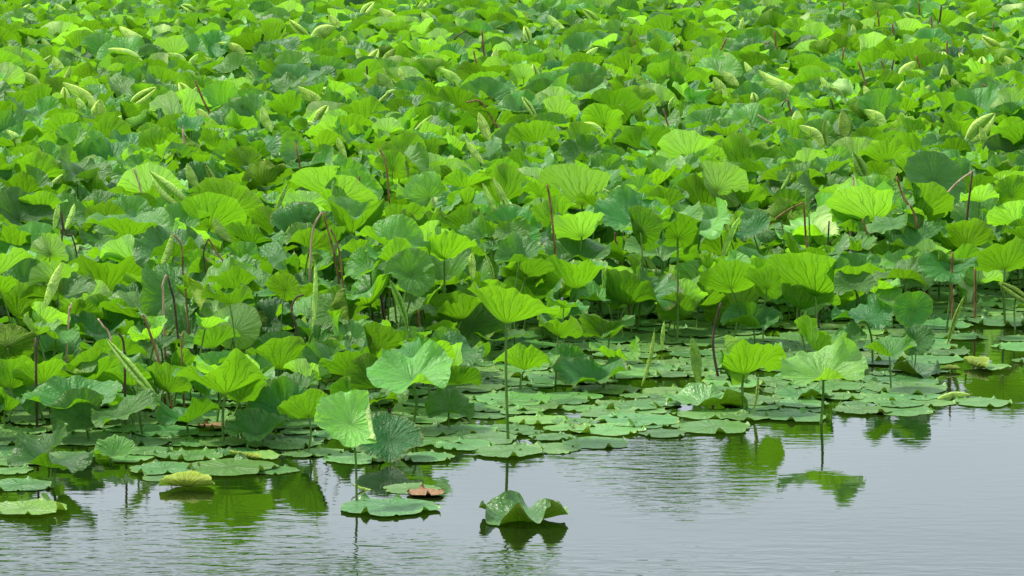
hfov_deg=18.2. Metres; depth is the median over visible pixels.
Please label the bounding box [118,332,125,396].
dead stalk
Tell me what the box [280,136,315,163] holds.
lotus leaf
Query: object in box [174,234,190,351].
dead stalk
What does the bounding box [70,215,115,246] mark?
lotus leaf
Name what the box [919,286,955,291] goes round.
floating lotus leaf
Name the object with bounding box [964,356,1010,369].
floating lotus leaf
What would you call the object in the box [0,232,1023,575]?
water
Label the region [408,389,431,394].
floating lotus leaf
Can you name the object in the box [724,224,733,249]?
rolled lotus leaf
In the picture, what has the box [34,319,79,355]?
lotus leaf
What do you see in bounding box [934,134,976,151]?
lotus leaf
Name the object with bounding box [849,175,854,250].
dead stalk
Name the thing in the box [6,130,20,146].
rolled lotus leaf
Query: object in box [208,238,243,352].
dead stalk
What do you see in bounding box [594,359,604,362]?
floating lotus leaf
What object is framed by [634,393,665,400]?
floating lotus leaf
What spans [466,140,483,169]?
rolled lotus leaf
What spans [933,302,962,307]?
floating lotus leaf
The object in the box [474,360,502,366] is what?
floating lotus leaf
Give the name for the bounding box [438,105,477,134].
lotus leaf
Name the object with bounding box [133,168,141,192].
dead stalk
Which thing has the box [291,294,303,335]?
dead stalk
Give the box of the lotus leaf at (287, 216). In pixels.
[270,201,334,272]
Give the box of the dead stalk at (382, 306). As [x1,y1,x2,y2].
[380,293,385,319]
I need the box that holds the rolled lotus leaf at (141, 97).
[131,87,156,104]
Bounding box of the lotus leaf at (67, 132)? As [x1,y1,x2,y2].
[55,122,108,161]
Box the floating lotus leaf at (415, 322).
[393,319,425,327]
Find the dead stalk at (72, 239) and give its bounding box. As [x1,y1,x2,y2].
[62,216,77,256]
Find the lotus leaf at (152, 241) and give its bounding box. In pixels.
[133,225,204,267]
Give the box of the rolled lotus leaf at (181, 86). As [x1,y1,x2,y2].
[178,82,187,90]
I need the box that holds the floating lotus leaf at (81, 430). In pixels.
[70,428,92,432]
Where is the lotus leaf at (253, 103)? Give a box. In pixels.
[223,93,265,132]
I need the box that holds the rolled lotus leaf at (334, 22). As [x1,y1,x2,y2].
[329,15,340,28]
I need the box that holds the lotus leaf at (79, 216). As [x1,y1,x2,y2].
[38,192,85,236]
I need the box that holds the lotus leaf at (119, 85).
[96,71,145,96]
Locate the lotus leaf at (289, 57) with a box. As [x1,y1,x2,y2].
[271,50,309,74]
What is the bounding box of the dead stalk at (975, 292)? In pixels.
[974,268,976,317]
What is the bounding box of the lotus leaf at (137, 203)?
[111,195,150,238]
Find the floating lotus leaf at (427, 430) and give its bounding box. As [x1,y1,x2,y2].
[417,421,458,436]
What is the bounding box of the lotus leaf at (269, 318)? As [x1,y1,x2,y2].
[257,297,293,331]
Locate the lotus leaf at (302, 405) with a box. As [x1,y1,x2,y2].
[277,388,327,449]
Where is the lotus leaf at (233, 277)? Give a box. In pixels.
[205,265,264,348]
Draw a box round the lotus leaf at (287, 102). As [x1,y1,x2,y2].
[266,90,301,116]
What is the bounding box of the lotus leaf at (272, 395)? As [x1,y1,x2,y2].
[246,375,306,431]
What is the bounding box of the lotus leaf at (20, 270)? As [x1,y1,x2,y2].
[0,258,47,325]
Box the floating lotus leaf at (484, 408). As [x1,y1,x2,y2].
[474,405,505,411]
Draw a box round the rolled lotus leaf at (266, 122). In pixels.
[260,105,272,131]
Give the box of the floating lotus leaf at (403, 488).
[383,482,440,493]
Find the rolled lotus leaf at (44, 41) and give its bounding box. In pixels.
[41,38,51,46]
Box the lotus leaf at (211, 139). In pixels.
[199,128,234,149]
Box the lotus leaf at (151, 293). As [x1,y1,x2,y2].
[141,263,201,315]
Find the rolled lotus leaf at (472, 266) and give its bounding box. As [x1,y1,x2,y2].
[468,252,475,285]
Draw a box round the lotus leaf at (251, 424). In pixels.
[223,407,289,444]
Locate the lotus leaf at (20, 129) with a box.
[0,119,36,146]
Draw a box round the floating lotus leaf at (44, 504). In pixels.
[0,493,66,514]
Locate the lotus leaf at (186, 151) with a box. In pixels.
[164,142,193,169]
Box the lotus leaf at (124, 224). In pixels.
[85,207,169,235]
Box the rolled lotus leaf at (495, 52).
[491,49,498,56]
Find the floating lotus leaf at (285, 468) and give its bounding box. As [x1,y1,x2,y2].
[258,464,299,474]
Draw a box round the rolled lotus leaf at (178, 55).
[168,53,185,59]
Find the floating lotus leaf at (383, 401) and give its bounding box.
[372,399,392,404]
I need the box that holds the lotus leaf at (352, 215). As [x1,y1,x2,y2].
[327,195,384,238]
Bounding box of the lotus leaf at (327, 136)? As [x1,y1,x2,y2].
[300,129,348,149]
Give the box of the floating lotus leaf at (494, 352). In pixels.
[482,349,507,359]
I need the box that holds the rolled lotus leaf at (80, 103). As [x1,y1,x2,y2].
[76,97,85,110]
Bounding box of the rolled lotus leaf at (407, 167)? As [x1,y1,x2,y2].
[401,149,409,175]
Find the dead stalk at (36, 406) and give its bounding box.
[35,338,38,426]
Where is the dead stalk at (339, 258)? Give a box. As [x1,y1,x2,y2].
[330,229,343,287]
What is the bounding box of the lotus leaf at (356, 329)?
[327,309,390,338]
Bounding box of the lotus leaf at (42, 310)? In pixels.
[31,301,70,356]
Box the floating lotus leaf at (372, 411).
[370,409,394,413]
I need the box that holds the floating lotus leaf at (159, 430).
[126,421,199,435]
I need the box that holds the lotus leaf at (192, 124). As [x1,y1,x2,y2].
[172,114,209,139]
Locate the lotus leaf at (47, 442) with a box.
[15,419,68,451]
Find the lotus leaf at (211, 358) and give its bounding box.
[193,350,231,401]
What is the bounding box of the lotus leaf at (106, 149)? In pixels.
[87,136,132,160]
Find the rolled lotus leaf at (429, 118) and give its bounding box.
[415,115,432,129]
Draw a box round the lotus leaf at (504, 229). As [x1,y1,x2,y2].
[480,221,527,264]
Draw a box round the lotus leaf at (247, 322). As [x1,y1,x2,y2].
[213,303,261,350]
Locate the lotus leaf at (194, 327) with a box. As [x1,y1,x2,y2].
[146,303,206,348]
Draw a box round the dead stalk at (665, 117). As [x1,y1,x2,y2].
[663,108,669,126]
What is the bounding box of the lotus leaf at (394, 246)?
[364,236,411,320]
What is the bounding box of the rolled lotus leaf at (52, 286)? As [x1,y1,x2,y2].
[32,263,61,360]
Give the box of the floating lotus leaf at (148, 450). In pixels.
[130,443,172,454]
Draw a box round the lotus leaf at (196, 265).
[187,254,258,347]
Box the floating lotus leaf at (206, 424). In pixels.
[198,419,227,427]
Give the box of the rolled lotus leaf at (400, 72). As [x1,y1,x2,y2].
[398,68,404,79]
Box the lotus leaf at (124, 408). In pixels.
[91,388,159,435]
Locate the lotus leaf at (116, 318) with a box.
[69,310,143,338]
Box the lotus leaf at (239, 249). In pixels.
[222,241,258,257]
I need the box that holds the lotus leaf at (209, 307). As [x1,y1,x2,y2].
[181,255,244,351]
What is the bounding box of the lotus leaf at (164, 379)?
[146,361,191,406]
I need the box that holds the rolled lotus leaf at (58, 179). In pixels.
[52,174,62,183]
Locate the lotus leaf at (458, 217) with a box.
[438,203,486,228]
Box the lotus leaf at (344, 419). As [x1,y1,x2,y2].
[314,389,376,499]
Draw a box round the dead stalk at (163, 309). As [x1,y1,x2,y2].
[161,275,166,358]
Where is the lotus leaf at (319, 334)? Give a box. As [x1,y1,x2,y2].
[295,318,350,340]
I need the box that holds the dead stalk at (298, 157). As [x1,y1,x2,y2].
[294,142,302,188]
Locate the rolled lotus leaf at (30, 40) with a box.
[27,36,36,44]
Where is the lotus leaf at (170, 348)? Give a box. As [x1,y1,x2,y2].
[131,324,179,366]
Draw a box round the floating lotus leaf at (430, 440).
[419,434,457,446]
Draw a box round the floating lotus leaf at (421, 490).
[407,484,443,494]
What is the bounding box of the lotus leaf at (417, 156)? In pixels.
[378,142,429,181]
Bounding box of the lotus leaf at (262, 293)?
[190,262,275,351]
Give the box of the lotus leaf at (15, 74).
[0,62,24,85]
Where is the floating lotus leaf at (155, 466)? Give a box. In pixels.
[130,459,199,474]
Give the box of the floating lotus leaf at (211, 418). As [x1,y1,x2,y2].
[187,414,235,425]
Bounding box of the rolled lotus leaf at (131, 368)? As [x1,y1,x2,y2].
[106,338,159,434]
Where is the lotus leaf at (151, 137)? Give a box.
[138,126,182,153]
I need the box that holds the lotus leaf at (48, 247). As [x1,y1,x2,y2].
[30,232,68,306]
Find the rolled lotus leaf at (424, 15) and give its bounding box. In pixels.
[421,12,429,20]
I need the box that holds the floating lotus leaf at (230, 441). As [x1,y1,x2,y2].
[199,436,246,445]
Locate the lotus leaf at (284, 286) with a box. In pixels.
[264,272,301,373]
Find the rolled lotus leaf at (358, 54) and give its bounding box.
[355,48,361,58]
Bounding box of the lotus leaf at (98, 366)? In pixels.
[50,350,119,379]
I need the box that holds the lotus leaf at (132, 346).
[79,333,147,356]
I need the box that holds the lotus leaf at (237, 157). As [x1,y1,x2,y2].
[225,146,263,171]
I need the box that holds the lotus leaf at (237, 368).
[171,348,274,439]
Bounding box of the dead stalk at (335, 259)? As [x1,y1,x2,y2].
[322,212,339,283]
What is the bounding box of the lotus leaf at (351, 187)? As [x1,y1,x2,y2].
[332,175,377,204]
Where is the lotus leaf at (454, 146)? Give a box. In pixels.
[442,135,484,157]
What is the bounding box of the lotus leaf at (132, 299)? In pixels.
[97,290,156,320]
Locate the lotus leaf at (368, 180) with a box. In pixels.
[331,168,383,200]
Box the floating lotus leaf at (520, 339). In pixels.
[482,336,531,346]
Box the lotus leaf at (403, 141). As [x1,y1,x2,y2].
[375,133,426,155]
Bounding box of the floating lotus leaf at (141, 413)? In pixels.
[129,411,144,416]
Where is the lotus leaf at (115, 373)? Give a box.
[97,362,151,415]
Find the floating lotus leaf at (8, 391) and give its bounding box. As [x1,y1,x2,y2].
[5,388,11,396]
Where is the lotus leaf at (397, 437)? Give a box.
[358,411,423,461]
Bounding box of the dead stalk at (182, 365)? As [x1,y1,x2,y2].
[180,331,184,407]
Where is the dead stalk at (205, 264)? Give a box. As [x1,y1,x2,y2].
[203,239,210,351]
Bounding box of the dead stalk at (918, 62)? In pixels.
[916,55,921,69]
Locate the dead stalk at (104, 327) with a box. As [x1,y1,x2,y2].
[97,318,111,341]
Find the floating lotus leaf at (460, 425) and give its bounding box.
[433,421,498,433]
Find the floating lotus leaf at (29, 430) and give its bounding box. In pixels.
[11,427,46,433]
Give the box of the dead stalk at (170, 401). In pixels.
[167,392,172,408]
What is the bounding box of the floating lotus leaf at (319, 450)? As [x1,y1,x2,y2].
[297,445,343,455]
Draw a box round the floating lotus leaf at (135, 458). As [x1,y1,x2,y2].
[109,452,153,461]
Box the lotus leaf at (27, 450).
[7,438,96,487]
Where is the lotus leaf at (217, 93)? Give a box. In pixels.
[195,80,247,112]
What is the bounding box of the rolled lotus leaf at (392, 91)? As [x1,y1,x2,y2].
[385,89,396,93]
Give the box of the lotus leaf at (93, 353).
[67,346,111,379]
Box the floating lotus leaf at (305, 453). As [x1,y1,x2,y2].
[281,449,317,456]
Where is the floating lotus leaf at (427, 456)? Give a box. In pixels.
[403,449,454,461]
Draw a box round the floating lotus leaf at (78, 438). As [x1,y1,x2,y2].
[62,430,132,444]
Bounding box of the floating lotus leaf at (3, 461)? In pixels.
[0,453,30,465]
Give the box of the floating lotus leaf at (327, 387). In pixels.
[307,382,334,389]
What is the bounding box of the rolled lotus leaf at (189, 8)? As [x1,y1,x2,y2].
[181,4,195,12]
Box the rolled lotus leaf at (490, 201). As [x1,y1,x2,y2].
[482,183,495,209]
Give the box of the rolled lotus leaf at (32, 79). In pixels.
[24,72,39,84]
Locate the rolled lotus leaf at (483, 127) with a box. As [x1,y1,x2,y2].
[477,112,490,140]
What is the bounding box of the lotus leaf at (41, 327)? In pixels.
[23,311,64,360]
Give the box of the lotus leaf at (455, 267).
[430,247,471,292]
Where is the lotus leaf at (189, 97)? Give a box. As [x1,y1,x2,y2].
[168,87,211,114]
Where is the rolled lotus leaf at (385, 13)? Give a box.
[379,8,395,16]
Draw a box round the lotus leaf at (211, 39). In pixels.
[199,29,229,59]
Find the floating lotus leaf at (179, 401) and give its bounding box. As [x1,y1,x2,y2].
[156,397,189,406]
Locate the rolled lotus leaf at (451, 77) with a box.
[439,68,460,86]
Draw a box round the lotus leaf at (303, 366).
[283,358,330,388]
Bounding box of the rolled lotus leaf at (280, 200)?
[276,183,287,207]
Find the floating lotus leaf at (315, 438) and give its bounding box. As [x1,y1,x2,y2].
[281,430,331,441]
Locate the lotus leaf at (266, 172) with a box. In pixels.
[242,158,293,193]
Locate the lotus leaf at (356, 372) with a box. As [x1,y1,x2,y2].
[343,353,379,408]
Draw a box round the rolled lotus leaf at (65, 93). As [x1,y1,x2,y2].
[60,87,69,99]
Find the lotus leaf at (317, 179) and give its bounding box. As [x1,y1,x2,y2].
[288,162,340,192]
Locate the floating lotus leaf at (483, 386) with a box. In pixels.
[433,380,504,391]
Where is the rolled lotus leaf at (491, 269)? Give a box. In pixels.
[484,253,494,279]
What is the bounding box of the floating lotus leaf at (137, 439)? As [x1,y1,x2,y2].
[105,432,174,445]
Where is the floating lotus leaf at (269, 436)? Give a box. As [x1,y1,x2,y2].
[264,433,284,439]
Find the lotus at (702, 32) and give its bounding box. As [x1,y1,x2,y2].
[0,0,1023,422]
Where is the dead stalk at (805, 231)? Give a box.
[803,203,807,247]
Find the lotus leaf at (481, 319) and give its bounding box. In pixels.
[422,286,511,345]
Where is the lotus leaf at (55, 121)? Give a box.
[43,112,79,131]
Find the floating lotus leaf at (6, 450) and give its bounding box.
[0,442,14,457]
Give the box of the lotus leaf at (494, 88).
[460,76,510,99]
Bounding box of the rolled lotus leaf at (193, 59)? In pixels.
[188,54,197,62]
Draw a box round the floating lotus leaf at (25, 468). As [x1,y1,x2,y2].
[0,464,32,473]
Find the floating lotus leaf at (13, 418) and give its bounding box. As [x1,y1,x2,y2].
[5,415,40,422]
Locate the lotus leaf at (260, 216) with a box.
[249,205,280,233]
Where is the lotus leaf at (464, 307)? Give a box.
[422,292,480,329]
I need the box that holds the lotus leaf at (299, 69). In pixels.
[269,61,327,90]
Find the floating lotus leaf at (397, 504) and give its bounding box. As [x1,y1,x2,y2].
[340,493,440,515]
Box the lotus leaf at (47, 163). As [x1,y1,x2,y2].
[16,150,62,181]
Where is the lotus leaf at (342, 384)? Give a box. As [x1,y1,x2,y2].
[330,376,385,399]
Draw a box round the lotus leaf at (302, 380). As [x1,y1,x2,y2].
[264,370,319,387]
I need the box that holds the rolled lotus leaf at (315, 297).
[308,263,317,342]
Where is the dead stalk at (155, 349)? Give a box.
[142,314,166,404]
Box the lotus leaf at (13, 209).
[0,186,59,225]
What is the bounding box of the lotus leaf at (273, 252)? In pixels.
[257,240,290,330]
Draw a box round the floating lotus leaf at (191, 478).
[159,470,214,486]
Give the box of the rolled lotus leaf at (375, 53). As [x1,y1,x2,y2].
[368,49,378,57]
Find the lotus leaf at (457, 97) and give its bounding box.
[435,86,479,108]
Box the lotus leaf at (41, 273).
[28,261,78,325]
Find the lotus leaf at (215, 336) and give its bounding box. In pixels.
[180,324,241,350]
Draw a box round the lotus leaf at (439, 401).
[425,388,474,427]
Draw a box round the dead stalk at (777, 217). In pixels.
[769,202,802,224]
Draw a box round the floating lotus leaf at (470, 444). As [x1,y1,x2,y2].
[434,436,495,449]
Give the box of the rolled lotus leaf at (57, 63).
[52,56,64,68]
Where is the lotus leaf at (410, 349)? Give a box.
[377,330,431,410]
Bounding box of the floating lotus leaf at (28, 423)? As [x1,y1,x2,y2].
[14,418,45,424]
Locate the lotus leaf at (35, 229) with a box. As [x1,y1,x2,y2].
[0,221,76,253]
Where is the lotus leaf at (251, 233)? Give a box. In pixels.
[224,222,284,243]
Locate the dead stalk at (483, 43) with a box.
[481,30,484,55]
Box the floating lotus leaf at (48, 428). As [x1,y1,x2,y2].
[33,425,51,430]
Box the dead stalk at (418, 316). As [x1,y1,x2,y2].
[417,310,420,326]
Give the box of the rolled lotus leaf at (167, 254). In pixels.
[160,232,173,263]
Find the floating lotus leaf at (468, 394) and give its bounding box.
[423,389,498,401]
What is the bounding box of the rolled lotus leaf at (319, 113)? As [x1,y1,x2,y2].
[313,105,328,119]
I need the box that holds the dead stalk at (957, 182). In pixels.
[948,172,970,192]
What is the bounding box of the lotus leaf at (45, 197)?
[18,190,67,221]
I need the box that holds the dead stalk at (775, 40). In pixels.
[774,31,777,48]
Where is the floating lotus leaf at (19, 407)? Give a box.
[13,405,47,409]
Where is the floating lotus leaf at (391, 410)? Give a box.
[375,409,412,413]
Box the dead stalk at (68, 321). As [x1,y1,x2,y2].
[65,303,72,363]
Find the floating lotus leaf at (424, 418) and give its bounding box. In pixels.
[391,411,463,422]
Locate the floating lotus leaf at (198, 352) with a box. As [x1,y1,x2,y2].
[191,348,217,354]
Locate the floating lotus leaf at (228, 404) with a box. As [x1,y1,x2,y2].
[221,401,245,406]
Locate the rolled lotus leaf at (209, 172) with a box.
[206,165,215,177]
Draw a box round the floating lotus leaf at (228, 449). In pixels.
[217,446,258,455]
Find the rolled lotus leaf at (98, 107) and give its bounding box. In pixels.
[91,99,105,116]
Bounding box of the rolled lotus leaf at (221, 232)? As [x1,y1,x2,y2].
[213,217,230,250]
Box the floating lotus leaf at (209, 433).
[196,430,227,435]
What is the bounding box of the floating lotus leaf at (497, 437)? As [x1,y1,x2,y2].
[439,428,517,443]
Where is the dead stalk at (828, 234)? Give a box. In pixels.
[827,221,829,252]
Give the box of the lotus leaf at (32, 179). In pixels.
[0,164,52,192]
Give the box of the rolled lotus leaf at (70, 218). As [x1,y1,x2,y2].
[64,203,74,235]
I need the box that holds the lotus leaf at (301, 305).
[276,294,312,322]
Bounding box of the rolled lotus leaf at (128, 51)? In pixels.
[107,48,141,60]
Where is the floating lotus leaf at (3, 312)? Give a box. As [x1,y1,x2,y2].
[0,307,11,315]
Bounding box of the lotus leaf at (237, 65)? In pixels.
[212,52,257,77]
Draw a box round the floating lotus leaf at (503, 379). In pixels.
[492,376,519,381]
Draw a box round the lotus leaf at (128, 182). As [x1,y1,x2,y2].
[117,162,188,196]
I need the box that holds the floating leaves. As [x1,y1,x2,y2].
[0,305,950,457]
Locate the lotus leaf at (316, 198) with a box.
[282,190,327,208]
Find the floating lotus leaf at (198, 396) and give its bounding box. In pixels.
[181,391,228,399]
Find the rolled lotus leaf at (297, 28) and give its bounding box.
[289,19,308,34]
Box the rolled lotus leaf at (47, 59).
[43,55,51,62]
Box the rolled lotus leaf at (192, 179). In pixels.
[185,163,198,187]
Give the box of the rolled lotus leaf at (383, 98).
[378,92,388,101]
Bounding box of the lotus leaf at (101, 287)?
[54,280,112,308]
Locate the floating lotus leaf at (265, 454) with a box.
[229,450,280,458]
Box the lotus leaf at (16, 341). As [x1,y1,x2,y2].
[0,324,36,407]
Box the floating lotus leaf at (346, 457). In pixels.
[322,451,382,463]
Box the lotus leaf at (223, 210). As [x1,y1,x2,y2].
[181,192,246,247]
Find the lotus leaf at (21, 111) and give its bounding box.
[4,95,63,120]
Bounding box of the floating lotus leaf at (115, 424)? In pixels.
[91,422,121,427]
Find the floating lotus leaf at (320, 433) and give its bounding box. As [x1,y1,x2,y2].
[306,430,329,436]
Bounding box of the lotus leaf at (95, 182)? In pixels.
[77,167,119,193]
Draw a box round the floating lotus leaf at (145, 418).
[104,414,157,425]
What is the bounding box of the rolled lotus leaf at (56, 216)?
[53,203,59,228]
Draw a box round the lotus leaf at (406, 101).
[385,91,429,111]
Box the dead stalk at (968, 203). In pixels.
[966,171,972,219]
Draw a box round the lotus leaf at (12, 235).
[0,224,30,330]
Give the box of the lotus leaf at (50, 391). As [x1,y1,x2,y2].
[21,375,122,433]
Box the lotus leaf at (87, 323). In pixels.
[60,310,133,343]
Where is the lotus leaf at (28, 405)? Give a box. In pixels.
[13,376,68,415]
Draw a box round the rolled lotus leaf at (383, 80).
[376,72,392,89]
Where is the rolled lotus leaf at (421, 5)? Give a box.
[418,1,423,8]
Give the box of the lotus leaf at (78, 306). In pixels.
[56,299,110,323]
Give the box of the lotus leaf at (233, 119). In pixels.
[224,108,257,129]
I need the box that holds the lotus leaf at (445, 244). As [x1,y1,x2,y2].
[426,230,476,292]
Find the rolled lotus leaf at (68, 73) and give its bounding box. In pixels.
[64,66,70,77]
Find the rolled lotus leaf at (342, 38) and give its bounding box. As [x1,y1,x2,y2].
[340,36,346,43]
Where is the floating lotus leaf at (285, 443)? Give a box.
[248,437,321,448]
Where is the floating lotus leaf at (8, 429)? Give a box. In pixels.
[0,426,25,434]
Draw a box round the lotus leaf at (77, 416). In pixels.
[50,387,103,438]
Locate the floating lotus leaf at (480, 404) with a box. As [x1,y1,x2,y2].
[469,401,499,410]
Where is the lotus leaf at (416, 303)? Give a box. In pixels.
[385,284,446,326]
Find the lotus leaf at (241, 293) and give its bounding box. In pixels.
[201,283,253,406]
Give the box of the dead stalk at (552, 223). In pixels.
[546,184,556,255]
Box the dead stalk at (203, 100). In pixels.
[194,81,209,112]
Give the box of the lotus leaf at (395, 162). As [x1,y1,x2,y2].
[373,150,406,196]
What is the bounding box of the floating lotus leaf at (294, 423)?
[277,415,317,428]
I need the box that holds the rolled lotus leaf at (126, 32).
[119,26,141,37]
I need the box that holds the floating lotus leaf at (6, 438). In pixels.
[0,432,40,445]
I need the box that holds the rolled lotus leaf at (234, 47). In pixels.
[218,42,246,53]
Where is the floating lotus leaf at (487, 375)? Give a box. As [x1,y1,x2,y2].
[481,372,492,379]
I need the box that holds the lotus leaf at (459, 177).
[442,167,492,186]
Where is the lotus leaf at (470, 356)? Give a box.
[431,329,490,367]
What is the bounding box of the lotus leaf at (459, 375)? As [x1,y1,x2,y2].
[446,366,482,388]
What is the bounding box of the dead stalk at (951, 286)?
[950,252,953,333]
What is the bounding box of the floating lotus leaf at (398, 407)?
[392,403,456,415]
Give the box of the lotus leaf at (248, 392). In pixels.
[206,378,267,409]
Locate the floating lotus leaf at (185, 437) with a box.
[158,434,193,441]
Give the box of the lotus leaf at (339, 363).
[318,346,366,374]
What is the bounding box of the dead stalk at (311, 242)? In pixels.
[306,212,321,341]
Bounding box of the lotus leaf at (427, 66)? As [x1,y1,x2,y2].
[409,58,454,81]
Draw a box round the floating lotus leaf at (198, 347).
[193,345,232,349]
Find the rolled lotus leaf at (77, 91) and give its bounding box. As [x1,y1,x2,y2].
[63,82,95,108]
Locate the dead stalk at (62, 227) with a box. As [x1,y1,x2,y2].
[60,211,63,261]
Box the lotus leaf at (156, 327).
[127,316,166,365]
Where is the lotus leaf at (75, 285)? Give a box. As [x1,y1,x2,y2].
[19,271,96,309]
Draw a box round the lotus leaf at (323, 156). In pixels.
[286,144,333,176]
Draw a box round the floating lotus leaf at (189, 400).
[172,394,217,404]
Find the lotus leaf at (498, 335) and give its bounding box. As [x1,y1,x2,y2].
[474,328,529,357]
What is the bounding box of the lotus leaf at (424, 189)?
[402,171,448,208]
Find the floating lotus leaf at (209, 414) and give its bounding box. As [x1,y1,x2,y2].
[192,410,220,421]
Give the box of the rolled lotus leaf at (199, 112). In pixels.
[196,108,210,125]
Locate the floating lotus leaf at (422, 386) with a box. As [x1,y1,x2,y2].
[410,383,435,388]
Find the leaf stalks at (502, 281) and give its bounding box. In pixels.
[0,53,1019,425]
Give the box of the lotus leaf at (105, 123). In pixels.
[87,113,130,135]
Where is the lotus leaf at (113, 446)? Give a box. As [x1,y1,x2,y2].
[93,434,133,462]
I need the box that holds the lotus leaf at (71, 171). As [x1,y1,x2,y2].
[58,142,111,197]
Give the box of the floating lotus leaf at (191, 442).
[172,438,210,446]
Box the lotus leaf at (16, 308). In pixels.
[0,282,49,325]
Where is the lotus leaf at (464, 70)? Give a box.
[455,61,509,79]
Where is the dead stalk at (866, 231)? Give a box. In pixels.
[862,219,872,253]
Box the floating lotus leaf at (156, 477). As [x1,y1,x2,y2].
[142,471,173,480]
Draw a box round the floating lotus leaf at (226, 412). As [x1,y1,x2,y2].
[206,408,231,414]
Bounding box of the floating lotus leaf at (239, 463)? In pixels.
[186,452,278,475]
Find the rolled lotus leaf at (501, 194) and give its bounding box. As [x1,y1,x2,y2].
[492,177,508,204]
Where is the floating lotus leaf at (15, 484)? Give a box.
[0,476,53,490]
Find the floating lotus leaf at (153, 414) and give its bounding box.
[145,409,156,416]
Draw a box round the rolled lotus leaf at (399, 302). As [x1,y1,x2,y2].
[389,279,423,383]
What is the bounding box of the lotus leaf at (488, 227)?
[452,209,501,255]
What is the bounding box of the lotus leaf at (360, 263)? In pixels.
[341,246,384,319]
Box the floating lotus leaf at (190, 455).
[153,446,224,460]
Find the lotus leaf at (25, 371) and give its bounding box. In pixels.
[12,358,67,421]
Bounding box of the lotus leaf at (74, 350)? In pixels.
[42,339,87,362]
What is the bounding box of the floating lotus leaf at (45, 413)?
[3,408,50,417]
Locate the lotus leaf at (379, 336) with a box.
[364,322,404,391]
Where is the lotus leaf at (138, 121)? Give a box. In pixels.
[125,109,157,131]
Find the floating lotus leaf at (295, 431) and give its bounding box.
[280,428,309,433]
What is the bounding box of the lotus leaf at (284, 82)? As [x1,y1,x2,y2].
[265,71,306,93]
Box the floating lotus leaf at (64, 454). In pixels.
[49,451,95,457]
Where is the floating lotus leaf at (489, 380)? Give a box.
[481,377,497,382]
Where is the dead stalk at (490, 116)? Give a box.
[466,100,498,127]
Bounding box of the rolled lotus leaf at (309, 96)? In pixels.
[298,86,320,103]
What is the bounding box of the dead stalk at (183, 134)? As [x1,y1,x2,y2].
[182,125,184,143]
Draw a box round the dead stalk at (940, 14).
[938,5,941,24]
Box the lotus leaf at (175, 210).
[164,202,209,230]
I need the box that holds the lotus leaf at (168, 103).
[149,92,185,114]
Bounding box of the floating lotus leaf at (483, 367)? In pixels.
[471,365,507,372]
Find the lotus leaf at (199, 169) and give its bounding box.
[176,161,221,188]
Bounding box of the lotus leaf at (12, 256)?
[0,245,36,273]
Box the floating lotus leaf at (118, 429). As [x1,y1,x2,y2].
[102,423,146,431]
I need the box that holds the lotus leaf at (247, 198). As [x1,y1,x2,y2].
[199,177,263,218]
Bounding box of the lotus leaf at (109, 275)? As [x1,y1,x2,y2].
[68,255,142,291]
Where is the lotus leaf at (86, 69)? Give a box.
[72,62,110,77]
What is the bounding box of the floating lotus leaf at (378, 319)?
[352,317,381,322]
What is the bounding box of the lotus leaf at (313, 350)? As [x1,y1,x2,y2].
[297,338,359,386]
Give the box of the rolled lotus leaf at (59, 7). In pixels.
[55,3,65,10]
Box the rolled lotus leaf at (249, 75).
[245,70,254,80]
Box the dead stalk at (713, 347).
[712,303,721,375]
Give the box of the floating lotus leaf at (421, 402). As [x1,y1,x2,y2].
[398,398,425,406]
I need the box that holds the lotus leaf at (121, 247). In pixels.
[100,234,157,324]
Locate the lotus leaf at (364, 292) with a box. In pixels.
[318,261,388,320]
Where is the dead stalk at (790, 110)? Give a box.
[787,99,792,117]
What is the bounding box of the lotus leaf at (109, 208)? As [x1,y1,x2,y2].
[69,201,125,238]
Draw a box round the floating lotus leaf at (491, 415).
[464,409,512,418]
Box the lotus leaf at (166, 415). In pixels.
[156,397,219,433]
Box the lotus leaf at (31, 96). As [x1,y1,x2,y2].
[20,85,52,108]
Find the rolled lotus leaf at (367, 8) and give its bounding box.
[360,2,374,13]
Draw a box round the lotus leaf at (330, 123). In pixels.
[307,114,342,135]
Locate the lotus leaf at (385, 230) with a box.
[355,214,430,328]
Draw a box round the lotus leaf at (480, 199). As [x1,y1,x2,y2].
[435,185,488,208]
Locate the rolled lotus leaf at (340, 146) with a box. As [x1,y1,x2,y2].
[336,137,346,156]
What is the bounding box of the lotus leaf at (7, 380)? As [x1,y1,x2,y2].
[0,355,31,421]
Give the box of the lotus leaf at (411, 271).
[384,247,434,327]
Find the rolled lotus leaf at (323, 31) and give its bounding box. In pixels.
[311,25,334,38]
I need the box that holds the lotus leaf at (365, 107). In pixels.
[341,95,390,117]
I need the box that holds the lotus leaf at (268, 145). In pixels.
[229,129,281,164]
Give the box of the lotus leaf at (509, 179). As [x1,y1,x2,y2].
[469,163,530,203]
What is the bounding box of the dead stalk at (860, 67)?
[857,61,865,85]
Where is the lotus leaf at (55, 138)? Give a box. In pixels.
[33,127,89,147]
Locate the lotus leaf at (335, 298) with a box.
[307,285,349,332]
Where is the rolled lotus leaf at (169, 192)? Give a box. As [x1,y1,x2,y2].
[149,171,184,203]
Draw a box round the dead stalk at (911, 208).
[896,176,927,293]
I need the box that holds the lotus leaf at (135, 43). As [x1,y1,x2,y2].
[96,35,145,59]
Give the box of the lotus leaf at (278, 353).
[244,336,308,375]
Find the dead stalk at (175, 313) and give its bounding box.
[167,276,179,346]
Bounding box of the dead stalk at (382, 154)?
[378,148,389,202]
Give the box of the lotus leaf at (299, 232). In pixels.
[284,222,336,274]
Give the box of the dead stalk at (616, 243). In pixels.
[614,232,620,264]
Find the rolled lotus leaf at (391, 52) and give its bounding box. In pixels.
[383,49,394,58]

